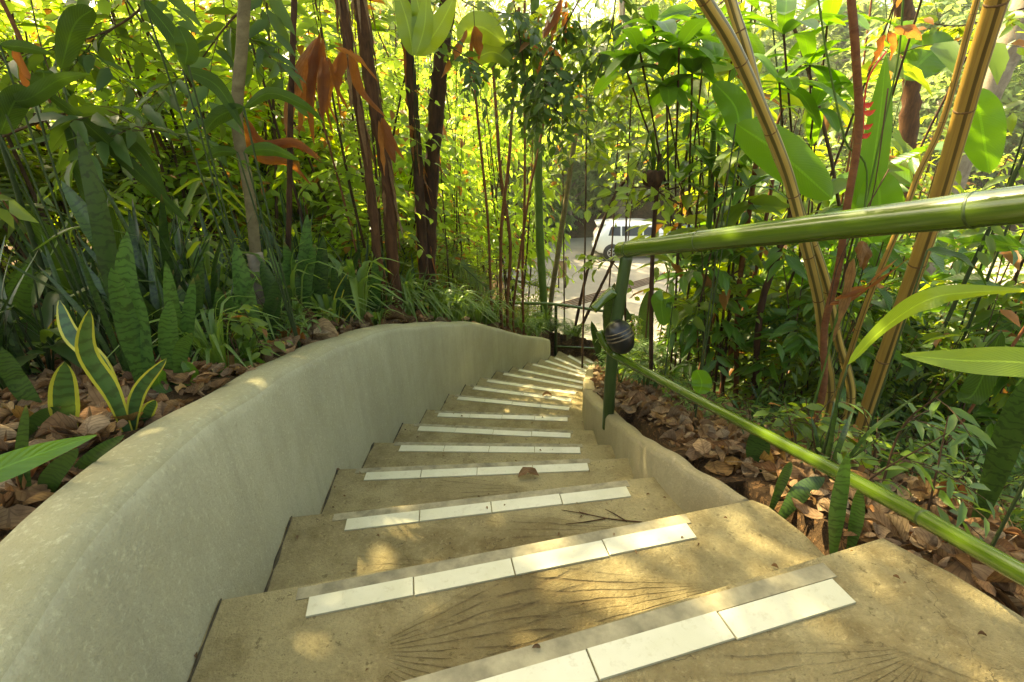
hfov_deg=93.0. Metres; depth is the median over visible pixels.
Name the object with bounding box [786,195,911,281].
shrub
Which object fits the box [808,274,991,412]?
shrub
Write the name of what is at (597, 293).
bare sapling
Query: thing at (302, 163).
shrub
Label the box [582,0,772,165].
broadleaf tree
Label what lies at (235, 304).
snake plant
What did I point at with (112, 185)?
cane palm
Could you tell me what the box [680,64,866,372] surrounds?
shrub
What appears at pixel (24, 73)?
dead leaf
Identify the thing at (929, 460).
seedling
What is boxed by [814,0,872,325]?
thin cane
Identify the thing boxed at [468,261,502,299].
shrub
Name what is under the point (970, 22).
yellow bamboo
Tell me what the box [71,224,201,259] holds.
shrub
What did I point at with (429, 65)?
young tree
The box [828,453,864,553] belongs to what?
snake plant
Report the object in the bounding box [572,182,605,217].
shrub
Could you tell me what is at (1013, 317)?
shrub
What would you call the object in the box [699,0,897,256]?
frangipani
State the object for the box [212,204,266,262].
snake plant
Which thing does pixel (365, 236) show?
shrub
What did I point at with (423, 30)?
shoot
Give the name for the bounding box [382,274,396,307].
snake plant
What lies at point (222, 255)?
snake plant
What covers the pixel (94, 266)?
snake plant
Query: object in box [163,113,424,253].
cane palm
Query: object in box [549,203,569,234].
shrub
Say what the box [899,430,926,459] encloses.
seedling
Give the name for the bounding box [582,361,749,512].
planter curb
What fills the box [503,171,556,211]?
shrub
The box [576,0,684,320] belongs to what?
tall sapling
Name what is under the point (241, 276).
snake plant
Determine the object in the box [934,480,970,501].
fallen leaf
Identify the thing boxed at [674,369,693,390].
seedling
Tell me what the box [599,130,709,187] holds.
fern
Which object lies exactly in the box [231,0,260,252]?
trunk
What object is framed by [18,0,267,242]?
sapling
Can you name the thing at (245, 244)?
snake plant
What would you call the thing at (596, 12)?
sky
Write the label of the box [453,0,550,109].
broadleaf tree
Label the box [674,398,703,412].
seedling
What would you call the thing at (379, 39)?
young tree
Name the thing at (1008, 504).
seedling
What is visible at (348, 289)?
snake plant
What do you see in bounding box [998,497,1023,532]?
seedling
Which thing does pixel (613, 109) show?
tall sapling
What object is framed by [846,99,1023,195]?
broadleaf tree
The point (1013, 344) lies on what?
thin cane
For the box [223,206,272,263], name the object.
snake plant
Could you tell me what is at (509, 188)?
shrub
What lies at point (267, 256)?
snake plant
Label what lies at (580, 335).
fern
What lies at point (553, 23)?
dead leaf
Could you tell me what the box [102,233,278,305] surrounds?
strap leaf plant
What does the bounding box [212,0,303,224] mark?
thin cane
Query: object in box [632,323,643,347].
shrub
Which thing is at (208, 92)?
thin cane
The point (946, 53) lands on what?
shrub
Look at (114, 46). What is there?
sapling
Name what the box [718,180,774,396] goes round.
thin cane
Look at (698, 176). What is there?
tall sapling
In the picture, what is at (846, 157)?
young tree
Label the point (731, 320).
shrub
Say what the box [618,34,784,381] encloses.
shrub
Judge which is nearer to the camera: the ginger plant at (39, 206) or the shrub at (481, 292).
the ginger plant at (39, 206)
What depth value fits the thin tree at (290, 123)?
2.64 m
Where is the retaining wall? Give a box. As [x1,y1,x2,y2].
[0,321,549,681]
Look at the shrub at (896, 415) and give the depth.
3.01 m
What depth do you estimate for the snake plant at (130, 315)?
1.32 m
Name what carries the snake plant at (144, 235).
on the ground at (812, 530)
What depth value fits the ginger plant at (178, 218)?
3.00 m
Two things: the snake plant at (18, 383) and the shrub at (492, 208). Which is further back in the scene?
the shrub at (492, 208)
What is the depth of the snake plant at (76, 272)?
1.87 m
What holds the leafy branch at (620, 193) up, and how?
attached to the fern at (655, 177)
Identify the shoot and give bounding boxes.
[394,0,456,167]
[453,11,513,252]
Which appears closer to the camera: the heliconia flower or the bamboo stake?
the heliconia flower
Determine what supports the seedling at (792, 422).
on the ground at (812, 530)
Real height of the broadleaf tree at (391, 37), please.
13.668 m
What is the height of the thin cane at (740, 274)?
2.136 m
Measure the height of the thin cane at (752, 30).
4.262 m
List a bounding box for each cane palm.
[0,120,280,249]
[0,155,76,241]
[16,118,115,207]
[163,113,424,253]
[190,143,352,244]
[325,200,416,268]
[335,231,495,296]
[398,212,492,264]
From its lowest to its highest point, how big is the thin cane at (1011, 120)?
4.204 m
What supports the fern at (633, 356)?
on the ground at (812, 530)
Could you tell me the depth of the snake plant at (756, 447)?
1.54 m
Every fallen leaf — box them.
[5,482,50,506]
[25,349,54,369]
[29,368,53,384]
[30,466,37,476]
[83,378,127,406]
[163,357,194,383]
[276,325,305,338]
[518,467,538,476]
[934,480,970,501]
[961,496,1000,523]
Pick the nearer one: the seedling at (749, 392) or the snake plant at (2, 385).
the snake plant at (2, 385)
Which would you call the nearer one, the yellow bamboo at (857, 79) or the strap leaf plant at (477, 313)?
the yellow bamboo at (857, 79)
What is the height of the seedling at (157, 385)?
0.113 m
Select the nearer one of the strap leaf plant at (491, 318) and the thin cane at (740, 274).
the thin cane at (740, 274)
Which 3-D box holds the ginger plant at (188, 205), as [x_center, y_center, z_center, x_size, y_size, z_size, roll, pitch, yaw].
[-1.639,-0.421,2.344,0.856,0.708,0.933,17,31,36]
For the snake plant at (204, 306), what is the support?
on the ground at (812, 530)
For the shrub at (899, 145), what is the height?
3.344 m
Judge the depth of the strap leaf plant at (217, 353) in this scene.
1.64 m
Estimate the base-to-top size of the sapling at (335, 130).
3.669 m
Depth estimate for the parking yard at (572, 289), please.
18.39 m
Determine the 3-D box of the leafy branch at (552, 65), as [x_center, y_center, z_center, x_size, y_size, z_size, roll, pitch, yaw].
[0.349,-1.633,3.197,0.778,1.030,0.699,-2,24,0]
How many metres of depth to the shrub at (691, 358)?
5.12 m
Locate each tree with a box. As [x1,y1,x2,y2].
[2,0,64,39]
[116,0,307,111]
[205,0,473,146]
[222,0,447,172]
[274,1,407,198]
[285,0,296,250]
[295,0,561,180]
[344,10,481,241]
[381,53,526,297]
[386,89,480,243]
[437,65,515,282]
[442,38,501,211]
[442,129,521,280]
[447,63,549,184]
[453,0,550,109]
[508,0,756,217]
[513,88,642,234]
[530,0,548,330]
[533,90,639,211]
[559,0,779,133]
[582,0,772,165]
[630,0,814,190]
[654,118,846,291]
[659,37,806,192]
[680,0,777,24]
[696,127,715,376]
[719,4,864,153]
[723,135,851,252]
[747,28,849,138]
[757,0,877,150]
[786,0,889,164]
[805,0,1023,193]
[807,0,923,167]
[824,149,958,275]
[827,0,1023,184]
[829,161,959,289]
[839,0,1023,184]
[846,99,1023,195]
[890,116,1020,281]
[893,0,921,238]
[897,151,1023,329]
[926,0,1023,274]
[991,261,1023,285]
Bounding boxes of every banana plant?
[334,0,389,307]
[350,0,405,310]
[401,42,433,292]
[423,0,461,290]
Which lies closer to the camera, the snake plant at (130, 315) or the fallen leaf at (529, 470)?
the snake plant at (130, 315)
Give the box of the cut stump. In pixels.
[245,252,264,304]
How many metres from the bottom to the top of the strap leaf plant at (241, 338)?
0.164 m
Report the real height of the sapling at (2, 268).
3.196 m
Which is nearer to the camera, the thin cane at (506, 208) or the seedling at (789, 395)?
the seedling at (789, 395)
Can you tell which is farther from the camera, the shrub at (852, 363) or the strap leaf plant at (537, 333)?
the strap leaf plant at (537, 333)
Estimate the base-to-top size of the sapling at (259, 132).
3.308 m
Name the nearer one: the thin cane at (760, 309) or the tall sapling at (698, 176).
the thin cane at (760, 309)
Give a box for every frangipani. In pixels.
[593,4,753,270]
[639,100,787,273]
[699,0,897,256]
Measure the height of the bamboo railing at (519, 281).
1.476 m
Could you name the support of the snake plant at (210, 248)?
on the ground at (812, 530)
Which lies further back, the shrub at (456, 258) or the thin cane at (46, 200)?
the shrub at (456, 258)
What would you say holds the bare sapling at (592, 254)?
on the ground at (812, 530)
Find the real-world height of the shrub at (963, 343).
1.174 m
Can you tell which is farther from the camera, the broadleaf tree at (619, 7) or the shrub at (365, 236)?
the broadleaf tree at (619, 7)
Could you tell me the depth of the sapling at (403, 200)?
3.87 m
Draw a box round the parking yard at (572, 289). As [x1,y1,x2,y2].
[502,227,1023,363]
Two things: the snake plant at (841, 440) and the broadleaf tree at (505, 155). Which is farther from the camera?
the broadleaf tree at (505, 155)
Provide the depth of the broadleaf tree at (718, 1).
31.26 m
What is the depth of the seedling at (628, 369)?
3.78 m
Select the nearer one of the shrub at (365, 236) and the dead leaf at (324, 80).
the dead leaf at (324, 80)
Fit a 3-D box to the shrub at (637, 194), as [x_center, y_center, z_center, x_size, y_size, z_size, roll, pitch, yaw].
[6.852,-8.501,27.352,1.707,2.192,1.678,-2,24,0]
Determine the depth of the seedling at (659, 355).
4.81 m
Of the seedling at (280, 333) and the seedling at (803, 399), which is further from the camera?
the seedling at (803, 399)
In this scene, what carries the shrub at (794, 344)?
on the ground at (812, 530)
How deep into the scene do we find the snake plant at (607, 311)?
6.28 m
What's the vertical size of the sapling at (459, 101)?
6.972 m
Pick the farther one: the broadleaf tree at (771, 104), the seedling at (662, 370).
the broadleaf tree at (771, 104)
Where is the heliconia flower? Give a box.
[862,51,886,138]
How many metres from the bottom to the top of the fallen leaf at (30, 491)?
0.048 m
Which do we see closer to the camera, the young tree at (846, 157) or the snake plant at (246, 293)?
the snake plant at (246, 293)
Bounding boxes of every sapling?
[0,0,139,261]
[0,0,144,235]
[0,0,144,258]
[0,0,274,233]
[0,0,279,272]
[0,3,58,233]
[0,31,244,267]
[0,63,28,275]
[6,0,358,259]
[6,37,123,255]
[7,10,128,113]
[13,0,334,250]
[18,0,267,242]
[35,1,170,248]
[94,14,280,247]
[112,39,296,244]
[133,0,383,243]
[183,0,477,275]
[196,1,407,250]
[236,0,414,229]
[286,0,440,217]
[296,14,458,216]
[317,109,481,288]
[326,46,433,199]
[370,16,521,269]
[396,134,511,290]
[417,30,558,317]
[446,20,590,321]
[522,54,596,327]
[539,14,637,367]
[573,161,638,329]
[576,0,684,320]
[577,258,614,336]
[582,2,657,358]
[600,62,670,240]
[619,0,712,342]
[649,153,661,384]
[657,0,745,357]
[658,78,736,364]
[658,90,728,360]
[700,73,775,213]
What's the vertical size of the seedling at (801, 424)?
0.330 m
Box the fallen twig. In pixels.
[563,509,641,523]
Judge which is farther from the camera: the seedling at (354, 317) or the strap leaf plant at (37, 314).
the seedling at (354, 317)
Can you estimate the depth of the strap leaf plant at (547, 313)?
8.08 m
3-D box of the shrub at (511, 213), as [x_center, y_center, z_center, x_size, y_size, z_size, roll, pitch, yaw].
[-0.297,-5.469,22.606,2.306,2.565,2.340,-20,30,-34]
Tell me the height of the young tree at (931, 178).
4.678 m
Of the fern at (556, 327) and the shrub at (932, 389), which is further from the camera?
the fern at (556, 327)
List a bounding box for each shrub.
[0,216,58,273]
[1,240,21,275]
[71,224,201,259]
[155,218,232,266]
[155,238,247,265]
[215,222,341,268]
[247,143,347,246]
[248,226,362,266]
[330,230,401,270]
[397,225,487,306]
[417,251,459,287]
[435,235,469,291]
[437,262,493,313]
[444,252,488,311]
[451,239,526,331]
[461,271,498,317]
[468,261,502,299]
[470,191,513,267]
[482,173,518,203]
[498,284,537,326]
[501,195,521,246]
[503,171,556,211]
[504,269,574,327]
[504,307,520,328]
[509,178,533,238]
[509,294,540,322]
[511,175,556,234]
[518,305,540,318]
[543,193,561,227]
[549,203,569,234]
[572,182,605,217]
[582,167,615,218]
[592,339,606,365]
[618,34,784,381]
[626,314,643,353]
[628,178,643,210]
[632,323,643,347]
[649,160,674,201]
[653,317,713,375]
[654,222,772,375]
[655,327,694,373]
[657,0,1023,397]
[660,221,747,369]
[661,160,785,380]
[664,204,794,380]
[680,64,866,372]
[694,213,785,381]
[696,334,762,401]
[710,184,960,412]
[710,268,850,395]
[710,345,761,391]
[729,240,899,404]
[739,316,801,390]
[740,292,850,409]
[743,201,906,367]
[750,288,911,422]
[751,328,820,404]
[773,240,908,401]
[780,126,935,286]
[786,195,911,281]
[789,309,953,417]
[798,141,975,368]
[802,359,872,410]
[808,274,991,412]
[810,364,929,449]
[823,239,999,334]
[836,373,926,447]
[850,294,916,343]
[851,358,951,448]
[853,342,948,449]
[854,251,963,325]
[854,347,1007,443]
[863,185,1023,339]
[873,311,967,396]
[889,308,992,450]
[891,224,1023,451]
[905,285,1023,460]
[907,226,1023,477]
[911,272,1023,448]
[911,321,1019,488]
[911,330,1018,460]
[918,270,1023,474]
[932,437,1013,484]
[966,126,1023,189]
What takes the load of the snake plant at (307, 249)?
on the ground at (812, 530)
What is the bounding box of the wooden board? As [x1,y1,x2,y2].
[558,256,568,287]
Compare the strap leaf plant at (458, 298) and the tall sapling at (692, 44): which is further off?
the tall sapling at (692, 44)
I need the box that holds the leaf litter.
[0,293,1023,617]
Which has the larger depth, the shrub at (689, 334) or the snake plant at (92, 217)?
the shrub at (689, 334)
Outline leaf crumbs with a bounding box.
[194,393,986,670]
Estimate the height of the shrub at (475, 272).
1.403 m
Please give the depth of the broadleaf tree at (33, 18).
30.13 m
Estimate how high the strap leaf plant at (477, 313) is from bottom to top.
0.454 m
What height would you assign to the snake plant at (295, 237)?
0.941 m
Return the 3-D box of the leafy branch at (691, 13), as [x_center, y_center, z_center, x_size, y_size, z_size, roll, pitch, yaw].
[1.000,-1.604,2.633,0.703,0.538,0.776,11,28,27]
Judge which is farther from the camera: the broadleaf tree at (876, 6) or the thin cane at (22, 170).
the broadleaf tree at (876, 6)
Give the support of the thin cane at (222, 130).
on the ground at (812, 530)
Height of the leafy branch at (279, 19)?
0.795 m
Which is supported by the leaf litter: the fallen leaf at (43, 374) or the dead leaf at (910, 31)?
the fallen leaf at (43, 374)
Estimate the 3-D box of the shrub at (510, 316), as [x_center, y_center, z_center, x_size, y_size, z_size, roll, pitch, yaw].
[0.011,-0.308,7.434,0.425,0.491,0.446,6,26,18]
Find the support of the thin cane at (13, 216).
on the ground at (812, 530)
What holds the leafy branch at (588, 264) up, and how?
attached to the shade tree
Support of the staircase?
on the ground at (812, 530)
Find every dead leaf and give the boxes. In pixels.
[11,0,66,115]
[223,0,321,183]
[283,0,332,142]
[318,0,377,121]
[328,0,386,122]
[368,16,403,175]
[441,0,482,92]
[523,0,561,73]
[542,0,567,44]
[829,169,905,304]
[833,88,888,340]
[867,0,921,71]
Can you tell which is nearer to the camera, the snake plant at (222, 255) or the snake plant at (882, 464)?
the snake plant at (882, 464)
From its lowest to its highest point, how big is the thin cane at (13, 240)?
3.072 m
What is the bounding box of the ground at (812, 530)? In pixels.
[0,144,1023,612]
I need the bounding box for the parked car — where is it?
[591,218,674,259]
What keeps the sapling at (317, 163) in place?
on the ground at (812, 530)
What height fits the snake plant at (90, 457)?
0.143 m
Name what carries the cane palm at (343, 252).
on the ground at (812, 530)
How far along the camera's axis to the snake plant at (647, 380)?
2.91 m
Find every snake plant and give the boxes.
[0,192,115,306]
[0,223,20,352]
[0,236,99,366]
[0,240,69,303]
[0,249,38,349]
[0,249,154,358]
[0,275,31,374]
[0,341,6,389]
[0,348,60,436]
[2,240,51,282]
[4,264,33,341]
[13,174,109,334]
[15,405,78,492]
[38,250,125,376]
[43,287,72,318]
[48,362,79,425]
[56,300,166,431]
[61,130,130,371]
[62,180,209,293]
[69,435,123,475]
[76,226,163,356]
[77,229,101,298]
[82,249,205,333]
[85,239,112,321]
[108,232,154,389]
[119,198,181,326]
[141,230,189,246]
[148,213,253,308]
[148,219,211,291]
[153,210,245,300]
[158,300,192,384]
[159,257,204,306]
[163,261,195,357]
[177,261,204,361]
[182,276,255,349]
[185,281,232,315]
[202,300,238,348]
[203,300,219,341]
[210,248,234,299]
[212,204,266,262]
[214,243,260,350]
[222,289,237,347]
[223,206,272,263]
[226,231,248,253]
[228,227,275,261]
[234,232,279,270]
[258,189,312,271]
[259,279,281,339]
[260,261,292,328]
[261,224,298,275]
[262,288,314,309]
[266,202,305,254]
[276,187,322,252]
[281,258,300,304]
[283,214,315,308]
[309,279,347,318]
[310,236,327,302]
[323,222,368,266]
[326,266,341,313]
[329,244,360,278]
[333,272,359,325]
[342,261,354,323]
[366,257,380,312]
[366,270,382,312]
[380,242,408,300]
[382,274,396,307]
[411,253,433,313]
[591,283,615,366]
[617,367,625,382]
[626,291,653,348]
[635,373,650,385]
[728,393,761,414]
[742,404,791,441]
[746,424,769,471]
[751,383,774,420]
[769,461,824,518]
[795,416,825,454]
[804,388,921,480]
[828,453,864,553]
[867,439,901,470]
[940,441,972,476]
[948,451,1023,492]
[971,379,1023,519]
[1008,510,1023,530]
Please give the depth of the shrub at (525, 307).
9.07 m
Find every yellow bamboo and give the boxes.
[695,0,835,424]
[724,0,855,423]
[811,0,863,440]
[824,0,980,438]
[847,0,1009,448]
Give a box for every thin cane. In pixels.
[0,0,159,266]
[0,14,43,298]
[0,24,59,176]
[0,31,48,224]
[0,55,72,234]
[0,138,55,318]
[0,141,50,198]
[0,192,30,243]
[3,225,26,259]
[4,222,38,269]
[94,23,201,239]
[110,20,147,137]
[126,0,246,224]
[194,0,228,241]
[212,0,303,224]
[231,1,294,222]
[264,41,316,251]
[281,0,360,267]
[353,9,388,198]
[355,15,461,277]
[407,54,449,288]
[469,43,492,310]
[492,66,511,329]
[499,7,520,329]
[512,34,558,332]
[521,0,525,333]
[693,11,821,390]
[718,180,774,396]
[733,162,757,398]
[739,0,869,319]
[751,9,783,218]
[752,194,800,403]
[809,0,922,369]
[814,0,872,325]
[885,0,902,155]
[888,151,1023,450]
[906,159,1023,440]
[919,48,969,146]
[933,326,1023,463]
[940,100,1023,385]
[994,145,1023,326]
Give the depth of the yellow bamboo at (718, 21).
1.72 m
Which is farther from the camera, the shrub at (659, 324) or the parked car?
the parked car
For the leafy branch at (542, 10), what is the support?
attached to the banana shoot at (493, 38)
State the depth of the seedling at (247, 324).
1.75 m
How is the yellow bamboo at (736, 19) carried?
on the ground at (812, 530)
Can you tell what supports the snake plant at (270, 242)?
on the ground at (812, 530)
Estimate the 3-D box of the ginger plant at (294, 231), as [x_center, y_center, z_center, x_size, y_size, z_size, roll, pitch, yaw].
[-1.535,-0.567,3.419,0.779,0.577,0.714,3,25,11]
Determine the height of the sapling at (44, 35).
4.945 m
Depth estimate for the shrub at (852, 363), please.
3.48 m
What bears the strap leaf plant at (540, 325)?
on the ground at (812, 530)
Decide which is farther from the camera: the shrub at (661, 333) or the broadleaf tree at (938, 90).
the broadleaf tree at (938, 90)
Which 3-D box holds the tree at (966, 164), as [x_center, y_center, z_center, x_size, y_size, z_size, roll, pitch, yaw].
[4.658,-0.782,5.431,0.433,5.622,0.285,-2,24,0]
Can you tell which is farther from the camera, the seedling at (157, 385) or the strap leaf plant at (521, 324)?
the strap leaf plant at (521, 324)
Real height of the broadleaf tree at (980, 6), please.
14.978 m
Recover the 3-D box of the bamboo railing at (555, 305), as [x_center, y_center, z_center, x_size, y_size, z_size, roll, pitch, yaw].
[0.962,-0.002,8.453,2.605,1.827,0.107,-9,25,-15]
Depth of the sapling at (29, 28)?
3.45 m
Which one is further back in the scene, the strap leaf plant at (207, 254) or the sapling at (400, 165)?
the sapling at (400, 165)
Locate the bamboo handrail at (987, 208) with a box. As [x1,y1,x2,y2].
[590,185,1023,586]
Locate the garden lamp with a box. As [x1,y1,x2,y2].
[604,319,634,353]
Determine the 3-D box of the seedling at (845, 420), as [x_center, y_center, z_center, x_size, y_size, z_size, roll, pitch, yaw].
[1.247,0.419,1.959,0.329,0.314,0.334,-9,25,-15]
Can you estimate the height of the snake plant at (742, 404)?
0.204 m
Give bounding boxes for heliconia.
[8,78,191,324]
[694,80,833,412]
[831,55,903,368]
[842,21,953,270]
[964,88,1006,172]
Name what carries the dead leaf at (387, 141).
attached to the banana plant at (391, 218)
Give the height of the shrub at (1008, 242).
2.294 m
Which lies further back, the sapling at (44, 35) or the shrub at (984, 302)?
the sapling at (44, 35)
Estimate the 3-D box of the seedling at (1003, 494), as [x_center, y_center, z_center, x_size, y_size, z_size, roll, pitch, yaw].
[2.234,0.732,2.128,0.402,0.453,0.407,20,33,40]
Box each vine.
[651,289,674,387]
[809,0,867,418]
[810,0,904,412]
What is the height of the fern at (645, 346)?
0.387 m
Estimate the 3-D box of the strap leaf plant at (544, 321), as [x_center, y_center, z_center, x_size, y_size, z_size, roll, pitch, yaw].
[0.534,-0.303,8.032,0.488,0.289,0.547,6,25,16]
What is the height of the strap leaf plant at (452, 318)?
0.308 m
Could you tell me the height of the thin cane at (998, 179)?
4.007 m
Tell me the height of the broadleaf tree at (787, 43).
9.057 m
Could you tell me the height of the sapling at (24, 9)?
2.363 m
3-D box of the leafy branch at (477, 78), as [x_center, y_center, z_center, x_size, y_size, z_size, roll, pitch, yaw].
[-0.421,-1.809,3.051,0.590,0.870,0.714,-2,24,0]
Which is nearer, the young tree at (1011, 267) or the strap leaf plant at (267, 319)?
the strap leaf plant at (267, 319)
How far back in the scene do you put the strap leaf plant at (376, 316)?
3.12 m
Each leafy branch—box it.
[0,0,204,132]
[0,71,265,197]
[121,0,309,181]
[408,0,493,126]
[430,0,573,68]
[485,0,570,154]
[508,0,622,173]
[553,0,646,144]
[572,254,639,300]
[574,170,680,222]
[597,186,683,226]
[624,0,772,96]
[674,270,761,319]
[849,0,1023,79]
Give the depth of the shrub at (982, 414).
2.73 m
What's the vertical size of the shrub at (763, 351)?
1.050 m
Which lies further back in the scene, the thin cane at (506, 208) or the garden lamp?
the thin cane at (506, 208)
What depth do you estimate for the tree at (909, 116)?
6.04 m
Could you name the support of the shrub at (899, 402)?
on the ground at (812, 530)
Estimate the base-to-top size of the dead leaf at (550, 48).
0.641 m
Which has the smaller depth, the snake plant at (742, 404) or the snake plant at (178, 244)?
the snake plant at (178, 244)
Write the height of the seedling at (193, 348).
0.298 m
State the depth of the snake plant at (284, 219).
3.09 m
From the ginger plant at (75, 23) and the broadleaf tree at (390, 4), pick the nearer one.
the ginger plant at (75, 23)
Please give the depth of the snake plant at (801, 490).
1.27 m
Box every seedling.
[7,317,45,373]
[44,306,116,345]
[47,305,110,346]
[151,361,198,393]
[152,326,212,359]
[190,302,228,361]
[191,335,264,363]
[199,303,292,366]
[207,287,282,331]
[223,312,271,357]
[261,323,289,340]
[275,295,329,339]
[276,300,307,337]
[277,314,296,328]
[313,308,347,328]
[344,311,361,321]
[376,291,418,316]
[413,297,436,321]
[619,355,657,377]
[620,358,653,384]
[621,348,673,381]
[626,353,680,382]
[643,351,673,373]
[646,367,673,380]
[657,359,677,375]
[658,374,701,409]
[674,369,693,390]
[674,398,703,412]
[691,370,711,429]
[692,381,735,404]
[698,392,761,423]
[716,380,784,419]
[727,397,777,419]
[732,378,767,404]
[745,375,784,410]
[751,413,803,444]
[752,400,841,463]
[763,390,808,414]
[764,392,798,417]
[764,394,813,431]
[770,415,865,461]
[776,395,900,473]
[781,410,825,438]
[800,390,996,540]
[818,417,894,492]
[835,403,878,433]
[870,416,1015,480]
[872,425,947,459]
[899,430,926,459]
[902,436,964,481]
[911,423,986,479]
[929,458,1023,508]
[930,448,982,482]
[953,453,1023,496]
[973,473,1023,514]
[979,467,1023,498]
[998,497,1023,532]
[999,481,1013,506]
[1003,475,1023,510]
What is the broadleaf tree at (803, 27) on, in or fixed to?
on the ground at (812, 530)
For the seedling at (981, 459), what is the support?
on the ground at (812, 530)
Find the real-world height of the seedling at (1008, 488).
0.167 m
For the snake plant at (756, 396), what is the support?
on the ground at (812, 530)
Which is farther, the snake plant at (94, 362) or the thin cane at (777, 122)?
the thin cane at (777, 122)
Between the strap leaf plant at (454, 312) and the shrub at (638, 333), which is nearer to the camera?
the strap leaf plant at (454, 312)
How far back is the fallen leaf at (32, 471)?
0.87 m
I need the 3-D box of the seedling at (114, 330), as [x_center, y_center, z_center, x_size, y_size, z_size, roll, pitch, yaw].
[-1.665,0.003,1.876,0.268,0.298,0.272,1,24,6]
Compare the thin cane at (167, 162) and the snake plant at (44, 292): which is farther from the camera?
the thin cane at (167, 162)
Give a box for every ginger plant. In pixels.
[0,4,115,365]
[0,203,96,287]
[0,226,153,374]
[0,435,96,482]
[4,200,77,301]
[5,267,19,282]
[12,312,62,359]
[43,176,245,289]
[64,221,160,270]
[71,192,281,263]
[143,0,243,270]
[236,223,354,271]
[356,241,371,269]
[821,284,1023,454]
[867,247,1004,465]
[901,347,1023,546]
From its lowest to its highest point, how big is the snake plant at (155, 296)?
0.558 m
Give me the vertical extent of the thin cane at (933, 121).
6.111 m
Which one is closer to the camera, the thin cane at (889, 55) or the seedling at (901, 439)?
the seedling at (901, 439)
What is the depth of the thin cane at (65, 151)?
2.86 m
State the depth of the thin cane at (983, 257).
2.58 m
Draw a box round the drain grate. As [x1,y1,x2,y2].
[558,272,666,309]
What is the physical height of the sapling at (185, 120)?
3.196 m
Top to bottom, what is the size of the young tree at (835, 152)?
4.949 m
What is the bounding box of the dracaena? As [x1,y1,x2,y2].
[201,87,323,347]
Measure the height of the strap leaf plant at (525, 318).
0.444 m
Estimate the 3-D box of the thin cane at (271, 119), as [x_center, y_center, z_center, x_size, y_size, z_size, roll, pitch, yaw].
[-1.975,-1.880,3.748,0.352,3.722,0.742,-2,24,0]
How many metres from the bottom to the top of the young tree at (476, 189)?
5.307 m
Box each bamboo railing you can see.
[492,300,633,356]
[512,279,549,300]
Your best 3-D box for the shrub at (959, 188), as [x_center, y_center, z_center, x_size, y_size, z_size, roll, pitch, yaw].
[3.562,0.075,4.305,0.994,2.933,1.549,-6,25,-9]
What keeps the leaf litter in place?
on the ground at (812, 530)
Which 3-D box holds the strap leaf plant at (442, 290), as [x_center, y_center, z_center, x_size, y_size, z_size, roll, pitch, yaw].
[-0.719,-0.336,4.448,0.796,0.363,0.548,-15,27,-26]
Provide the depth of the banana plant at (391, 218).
3.34 m
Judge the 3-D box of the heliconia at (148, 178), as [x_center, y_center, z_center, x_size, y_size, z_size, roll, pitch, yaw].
[-1.605,-0.454,1.960,0.551,1.020,0.348,13,28,30]
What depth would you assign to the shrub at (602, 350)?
5.62 m
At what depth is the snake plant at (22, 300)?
1.86 m
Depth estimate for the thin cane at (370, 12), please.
4.90 m
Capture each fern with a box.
[521,311,557,330]
[545,315,577,331]
[549,316,596,340]
[566,323,599,337]
[583,334,667,376]
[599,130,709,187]
[599,335,662,373]
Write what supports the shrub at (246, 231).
on the ground at (812, 530)
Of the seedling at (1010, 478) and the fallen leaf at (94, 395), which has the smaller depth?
the fallen leaf at (94, 395)
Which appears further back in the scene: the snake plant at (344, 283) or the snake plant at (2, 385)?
the snake plant at (344, 283)
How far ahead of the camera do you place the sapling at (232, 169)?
5.00 m
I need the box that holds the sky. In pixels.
[31,0,929,106]
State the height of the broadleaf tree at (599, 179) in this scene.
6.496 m
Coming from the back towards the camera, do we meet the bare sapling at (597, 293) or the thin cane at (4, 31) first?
the bare sapling at (597, 293)
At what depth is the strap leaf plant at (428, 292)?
4.19 m
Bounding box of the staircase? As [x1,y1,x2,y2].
[187,351,1023,681]
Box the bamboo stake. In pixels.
[548,121,579,330]
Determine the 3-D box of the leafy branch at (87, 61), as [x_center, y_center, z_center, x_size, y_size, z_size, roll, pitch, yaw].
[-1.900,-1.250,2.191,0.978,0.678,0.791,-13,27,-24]
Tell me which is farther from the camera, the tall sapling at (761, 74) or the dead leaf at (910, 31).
the tall sapling at (761, 74)
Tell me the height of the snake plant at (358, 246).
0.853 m
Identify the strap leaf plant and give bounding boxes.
[31,307,55,327]
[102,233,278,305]
[107,290,284,376]
[207,240,354,330]
[224,332,279,366]
[233,315,278,343]
[259,305,307,340]
[260,295,348,342]
[260,311,311,342]
[310,289,379,322]
[328,254,408,320]
[328,261,373,305]
[342,284,413,311]
[367,309,405,324]
[385,278,443,318]
[387,267,430,321]
[387,280,424,304]
[399,274,464,319]
[414,280,476,321]
[414,284,478,320]
[418,284,473,305]
[440,301,472,321]
[442,281,492,320]
[443,285,485,320]
[443,300,473,320]
[448,299,473,319]
[459,299,492,320]
[462,290,508,322]
[462,300,496,322]
[465,295,523,324]
[480,303,497,324]
[503,315,514,329]
[505,319,533,334]
[512,311,542,330]
[522,325,542,337]
[527,317,546,333]
[527,322,550,336]
[531,312,555,330]
[535,305,562,329]
[881,450,939,478]
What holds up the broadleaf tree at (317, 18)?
on the ground at (812, 530)
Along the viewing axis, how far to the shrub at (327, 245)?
4.26 m
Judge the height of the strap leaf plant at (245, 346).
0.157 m
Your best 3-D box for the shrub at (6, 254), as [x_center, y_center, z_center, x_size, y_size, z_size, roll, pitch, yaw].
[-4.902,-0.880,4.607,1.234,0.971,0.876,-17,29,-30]
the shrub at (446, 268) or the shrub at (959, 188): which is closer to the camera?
the shrub at (959, 188)

